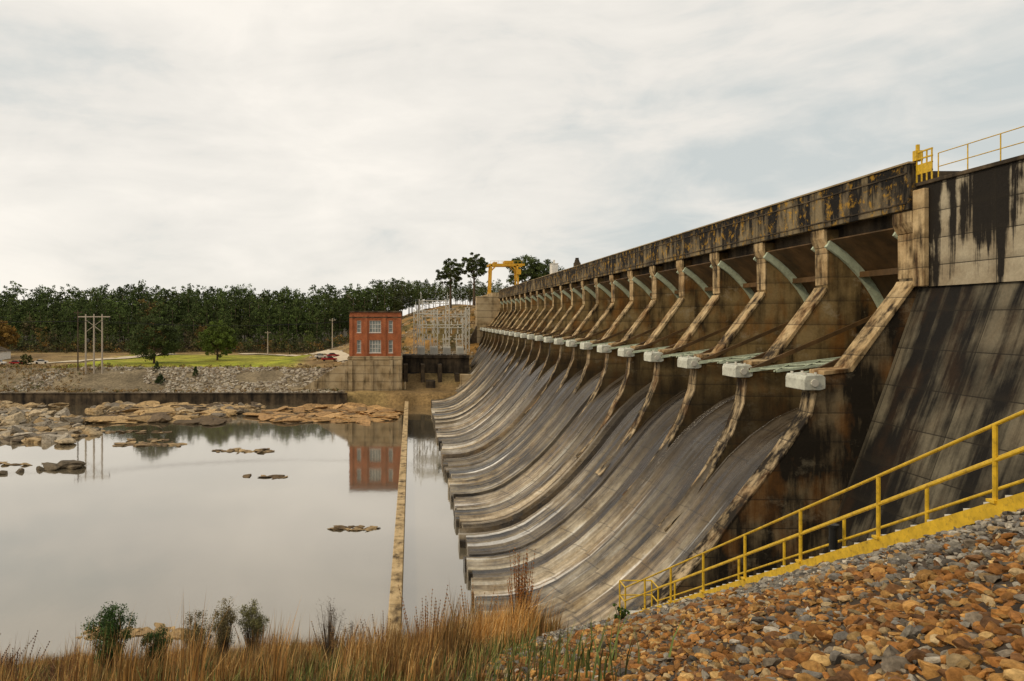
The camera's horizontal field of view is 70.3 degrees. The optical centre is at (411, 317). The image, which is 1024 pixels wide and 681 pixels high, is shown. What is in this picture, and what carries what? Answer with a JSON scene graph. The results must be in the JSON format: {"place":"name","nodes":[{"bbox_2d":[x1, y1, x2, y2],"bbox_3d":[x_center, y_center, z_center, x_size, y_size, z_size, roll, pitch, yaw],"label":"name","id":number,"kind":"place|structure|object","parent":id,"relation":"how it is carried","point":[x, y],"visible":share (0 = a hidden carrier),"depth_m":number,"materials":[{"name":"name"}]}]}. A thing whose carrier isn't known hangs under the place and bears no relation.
{"place":"outdoors","nodes":[
{"label":"outdoors","id":0,"kind":"place"},
{"bbox_2d":[27,353,171,363],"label":"park road","id":1,"kind":"structure","parent":0,"point":[124,357],"depth_m":295.62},
{"bbox_2d":[0,404,476,664],"bbox_3d":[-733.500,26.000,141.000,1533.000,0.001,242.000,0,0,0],"label":"river water","id":2,"kind":"structure","parent":0,"point":[157,532],"depth_m":88.58,"materials":[{"name":"grey liquid"}]},
{"bbox_2d":[238,350,348,361],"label":"access road","id":3,"kind":"structure","parent":0,"point":[342,356],"depth_m":282.36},
{"bbox_2d":[326,353,338,355],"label":"parked car","id":4,"kind":"object","parent":3,"relation":"on","point":[331,354],"visible":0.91,"depth_m":269.18,"materials":[{"name":"red paint"}]},
{"bbox_2d":[0,304,1023,680],"bbox_3d":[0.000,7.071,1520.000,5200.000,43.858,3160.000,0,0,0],"label":"ground","id":5,"kind":"structure","parent":0,"point":[416,392],"depth_m":233.27,"materials":[{"name":"soil"}]},
{"bbox_2d":[0,346,11,359],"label":"storage shed","id":6,"kind":"structure","parent":5,"relation":"on","point":[5,353],"depth_m":290.77,"materials":[{"name":"white paint"}]},
{"bbox_2d":[0,320,20,348],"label":"oak tree","id":7,"kind":"object","parent":5,"relation":"on","point":[5,332],"visible":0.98,"depth_m":300.44,"materials":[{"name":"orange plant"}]},
{"bbox_2d":[9,360,20,364],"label":"parked car","id":8,"kind":"object","parent":5,"relation":"on","point":[15,362],"visible":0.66,"depth_m":255.67,"materials":[{"name":"red paint"}]},
{"bbox_2d":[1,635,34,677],"bbox_3d":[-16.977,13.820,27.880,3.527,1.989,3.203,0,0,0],"label":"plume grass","id":9,"kind":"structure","parent":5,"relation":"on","point":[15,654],"depth_m":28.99,"materials":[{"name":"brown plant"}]},
{"bbox_2d":[0,630,49,680],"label":"plume grass","id":10,"kind":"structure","parent":5,"relation":"on","point":[10,659],"depth_m":26.02,"materials":[{"name":"brown plant"}]},
{"bbox_2d":[19,354,33,365],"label":"cedar tree","id":11,"kind":"object","parent":5,"relation":"on","point":[22,361],"visible":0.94,"depth_m":249.33,"materials":[{"name":"green plant"}]},
{"bbox_2d":[34,359,47,363],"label":"parked car","id":12,"kind":"object","parent":5,"relation":"on","point":[40,361],"visible":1,"depth_m":261.22,"materials":[{"name":"white paint"}]},
{"bbox_2d":[9,653,82,680],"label":"plume grass","id":13,"kind":"object","parent":5,"relation":"on","point":[52,669],"depth_m":24.00,"materials":[{"name":"brown plant"}]},
{"bbox_2d":[74,310,81,370],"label":"utility pole","id":14,"kind":"object","parent":5,"relation":"on","point":[77,312],"visible":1,"depth_m":237.86,"materials":[{"name":"brown wood"}]},
{"bbox_2d":[80,601,137,670],"bbox_3d":[-12.660,13.517,29.904,2.217,3.204,2.289,0,0,0],"label":"green shrub","id":15,"kind":"object","parent":5,"relation":"on","point":[109,616],"visible":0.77,"depth_m":29.80,"materials":[{"name":"green plant"}]},
{"bbox_2d":[126,313,185,362],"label":"oak tree","id":16,"kind":"object","parent":5,"relation":"on","point":[168,342],"visible":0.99,"depth_m":264.82,"materials":[{"name":"green plant"}]},
{"bbox_2d":[152,361,159,371],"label":"cedar tree","id":17,"kind":"object","parent":5,"relation":"on","point":[156,364],"visible":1,"depth_m":236.63,"materials":[{"name":"green plant"}]},
{"bbox_2d":[140,624,172,668],"bbox_3d":[-11.019,14.401,31.021,1.447,2.151,1.178,0,0,0],"label":"green shrub","id":18,"kind":"object","parent":5,"relation":"on","point":[160,640],"visible":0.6,"depth_m":30.93,"materials":[{"name":"green plant"}]},
{"bbox_2d":[154,373,164,383],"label":"cedar tree","id":19,"kind":"object","parent":5,"relation":"on","point":[158,379],"visible":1,"depth_m":228.34,"materials":[{"name":"green plant"}]},
{"bbox_2d":[0,362,338,391],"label":"bank brush","id":20,"kind":"object","parent":5,"relation":"on","point":[98,368],"visible":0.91,"depth_m":235.09,"materials":[{"name":"green plant"}]},
{"bbox_2d":[1,366,344,391],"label":"bank riprap","id":21,"kind":"object","parent":5,"relation":"on","point":[205,372],"visible":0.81,"depth_m":231.37,"materials":[{"name":"stone"}]},
{"bbox_2d":[0,394,346,404],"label":"weir wall","id":22,"kind":"structure","parent":5,"relation":"on","point":[198,399],"depth_m":214.00,"materials":[{"name":"concrete"}]},
{"bbox_2d":[0,392,346,393],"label":"weir wall coping","id":23,"kind":"object","parent":22,"relation":"on","point":[173,392],"visible":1,"depth_m":214.62,"materials":[{"name":"concrete"}]},
{"bbox_2d":[4,332,348,353],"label":"forest understory shrubs","id":24,"kind":"object","parent":5,"relation":"on","point":[109,347],"visible":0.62,"depth_m":346.85,"materials":[{"name":"green plant"}]},
{"bbox_2d":[192,366,198,377],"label":"cedar tree","id":25,"kind":"object","parent":5,"relation":"on","point":[195,371],"visible":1,"depth_m":232.71,"materials":[{"name":"green plant"}]},
{"bbox_2d":[179,609,215,659],"bbox_3d":[-9.015,13.511,29.840,1.531,2.661,1.439,0,0,20],"label":"feathery shrub","id":26,"kind":"object","parent":5,"relation":"on","point":[197,626],"visible":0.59,"depth_m":29.94,"materials":[{"name":"green plant"}]},
{"bbox_2d":[0,400,403,639],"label":"river rock outcrop","id":27,"kind":"object","parent":5,"relation":"on","point":[65,427],"visible":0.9,"depth_m":180.48,"materials":[{"name":"stone"}]},
{"bbox_2d":[196,320,237,359],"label":"oak tree","id":28,"kind":"object","parent":5,"relation":"on","point":[225,332],"visible":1,"depth_m":282.10,"materials":[{"name":"green plant"}]},
{"bbox_2d":[209,596,237,658],"bbox_3d":[-7.734,12.976,29.541,1.268,3.114,1.374,0,0,0],"label":"feathery shrub","id":29,"kind":"object","parent":5,"relation":"on","point":[222,628],"visible":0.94,"depth_m":29.38,"materials":[{"name":"green plant"}]},
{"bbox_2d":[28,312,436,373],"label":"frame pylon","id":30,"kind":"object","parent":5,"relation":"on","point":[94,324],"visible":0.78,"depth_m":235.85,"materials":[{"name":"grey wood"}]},
{"bbox_2d":[219,625,276,659],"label":"plume grass","id":31,"kind":"object","parent":5,"relation":"on","point":[258,640],"depth_m":28.14,"materials":[{"name":"brown plant"}]},
{"bbox_2d":[236,599,269,654],"bbox_3d":[-6.677,13.191,29.971,1.449,2.903,1.537,0,0,0],"label":"feathery shrub","id":32,"kind":"object","parent":5,"relation":"on","point":[255,625],"visible":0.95,"depth_m":29.89,"materials":[{"name":"green plant"}]},
{"bbox_2d":[0,277,514,352],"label":"distant forest","id":33,"kind":"object","parent":5,"relation":"on","point":[273,314],"visible":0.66,"depth_m":389.65,"materials":[{"name":"green plant"}]},
{"bbox_2d":[293,361,347,390],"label":"wing wall","id":34,"kind":"structure","parent":5,"relation":"on","point":[336,378],"depth_m":223.20,"materials":[{"name":"beige concrete"}]},
{"bbox_2d":[315,354,326,357],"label":"parked car","id":35,"kind":"object","parent":5,"relation":"on","point":[320,355],"visible":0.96,"depth_m":269.23,"materials":[{"name":"white paint"}]},
{"bbox_2d":[321,356,336,360],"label":"pickup truck","id":36,"kind":"object","parent":5,"relation":"on","point":[330,358],"visible":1,"depth_m":261.28,"materials":[{"name":"red paint"}]},
{"bbox_2d":[313,598,346,658],"bbox_3d":[-3.628,13.968,32.148,1.570,3.050,1.621,0,0,0],"label":"bare shrub","id":37,"kind":"object","parent":5,"relation":"on","point":[327,643],"visible":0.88,"depth_m":31.98,"materials":[{"name":"brown plant"}]},
{"bbox_2d":[332,318,332,349],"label":"utility pole","id":38,"kind":"object","parent":5,"relation":"on","point":[332,334],"visible":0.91,"depth_m":299.81,"materials":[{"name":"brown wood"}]},
{"bbox_2d":[311,621,357,667],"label":"plume grass","id":39,"kind":"object","parent":5,"relation":"on","point":[333,644],"depth_m":28.06,"materials":[{"name":"brown plant"}]},
{"bbox_2d":[0,578,682,680],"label":"dry grass","id":40,"kind":"structure","parent":5,"relation":"on","point":[450,649],"depth_m":18.55,"materials":[{"name":"brown plant"}]},
{"bbox_2d":[343,620,365,654],"bbox_3d":[-2.438,13.603,29.971,1.178,2.055,1.153,0,0,0],"label":"bare shrub","id":41,"kind":"object","parent":5,"relation":"on","point":[351,627],"visible":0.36,"depth_m":29.97,"materials":[{"name":"brown plant"}]},
{"bbox_2d":[360,613,395,649],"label":"plume grass","id":42,"kind":"object","parent":5,"relation":"on","point":[378,630],"depth_m":30.14,"materials":[{"name":"brown plant"}]},
{"bbox_2d":[298,305,474,364],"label":"embankment stone","id":43,"kind":"object","parent":5,"relation":"on","point":[440,345],"visible":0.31,"depth_m":283.43,"materials":[{"name":"stone"}]},
{"bbox_2d":[387,401,408,635],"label":"divider wall","id":44,"kind":"structure","parent":5,"relation":"on","point":[395,604],"depth_m":79.23,"materials":[{"name":"concrete"}]},
{"bbox_2d":[347,311,471,391],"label":"brick powerhouse","id":45,"kind":"structure","parent":5,"relation":"on","point":[378,359],"depth_m":224.00,"materials":[{"name":"brick"}]},
{"bbox_2d":[357,321,392,352],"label":"window frames","id":46,"kind":"structure","parent":45,"relation":"in","point":[372,324],"depth_m":224.20,"materials":[{"name":"white paint"}]},
{"bbox_2d":[357,320,401,351],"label":"window glass","id":47,"kind":"structure","parent":45,"relation":"in","point":[376,343],"depth_m":224.37,"materials":[{"name":"grey glass"}]},
{"bbox_2d":[388,293,469,354],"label":"electrical substation","id":48,"kind":"object","parent":5,"relation":"on","point":[420,350],"visible":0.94,"depth_m":251.38,"materials":[{"name":"metal"}]},
{"bbox_2d":[398,585,463,645],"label":"plume grass","id":49,"kind":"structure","parent":5,"relation":"on","point":[405,618],"depth_m":27.14,"materials":[{"name":"brown plant"}]},
{"bbox_2d":[402,305,475,353],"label":"embankment shrubs","id":50,"kind":"object","parent":5,"relation":"on","point":[403,326],"visible":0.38,"depth_m":285.97,"materials":[{"name":"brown plant"}]},
{"bbox_2d":[435,258,465,308],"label":"pine tree","id":51,"kind":"object","parent":5,"relation":"on","point":[448,272],"visible":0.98,"depth_m":348.14,"materials":[{"name":"green plant"}]},
{"bbox_2d":[457,252,488,305],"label":"pine tree","id":52,"kind":"object","parent":5,"relation":"on","point":[481,263],"visible":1,"depth_m":343.25,"materials":[{"name":"green plant"}]},
{"bbox_2d":[437,581,510,628],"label":"plume grass","id":53,"kind":"object","parent":5,"relation":"on","point":[479,606],"depth_m":27.03,"materials":[{"name":"brown plant"}]},
{"bbox_2d":[507,548,539,621],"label":"plume grass","id":54,"kind":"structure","parent":5,"relation":"on","point":[519,589],"depth_m":26.98,"materials":[{"name":"brown plant"}]},
{"bbox_2d":[506,254,548,284],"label":"pine tree","id":55,"kind":"object","parent":5,"relation":"on","point":[528,268],"visible":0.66,"depth_m":325.36,"materials":[{"name":"green plant"}]},
{"bbox_2d":[526,259,564,280],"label":"pine tree","id":56,"kind":"object","parent":5,"relation":"on","point":[546,266],"visible":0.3,"depth_m":331.44,"materials":[{"name":"green plant"}]},
{"bbox_2d":[476,555,858,680],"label":"embankment riprap","id":57,"kind":"object","parent":5,"relation":"on","point":[647,616],"visible":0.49,"depth_m":15.14,"materials":[{"name":"stone"}]},
{"bbox_2d":[613,603,629,619],"bbox_3d":[5.540,7.831,19.027,0.384,0.486,0.478,0,0,0],"label":"green shrub","id":58,"kind":"object","parent":57,"relation":"on","point":[622,611],"visible":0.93,"depth_m":18.92,"materials":[{"name":"green plant"}]},
{"bbox_2d":[619,410,1023,613],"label":"yellow railed stair","id":59,"kind":"object","parent":57,"relation":"on","point":[993,506],"visible":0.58,"depth_m":12.23,"materials":[{"name":"metal"}]},
{"bbox_2d":[827,523,838,551],"bbox_3d":[8.750,4.745,14.900,0.234,0.920,0.240,0,0,0],"label":"black bollard","id":60,"kind":"object","parent":59,"relation":"on","point":[833,536],"visible":0.48,"depth_m":14.84,"materials":[{"name":"plastic"}]},
{"bbox_2d":[431,126,1023,630],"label":"concrete dam","id":61,"kind":"structure","parent":5,"relation":"on","point":[603,426],"depth_m":57.32,"materials":[{"name":"concrete"}]},
{"bbox_2d":[487,261,524,293],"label":"gantry crane","id":62,"kind":"object","parent":61,"relation":"on","point":[516,270],"visible":0.85,"depth_m":291.80,"materials":[{"name":"yellow paint"}]},
{"bbox_2d":[549,260,558,273],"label":"control cabinet","id":63,"kind":"object","parent":61,"relation":"on","point":[553,267],"visible":0.87,"depth_m":168.00,"materials":[{"name":"white metal"}]},
{"bbox_2d":[573,258,580,266],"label":"deck ventilator","id":64,"kind":"object","parent":61,"relation":"on","point":[576,262],"visible":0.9,"depth_m":146.20,"materials":[{"name":"concrete"}]},
{"bbox_2d":[492,508,1023,680],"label":"foreground riprap","id":65,"kind":"object","parent":5,"relation":"on","point":[861,631],"visible":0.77,"depth_m":6.69,"materials":[{"name":"stone"}]},
{"bbox_2d":[0,0,1023,315],"label":"sky","id":66,"kind":"structure","parent":0,"point":[272,145],"materials":[{"name":"white"}]}
]}

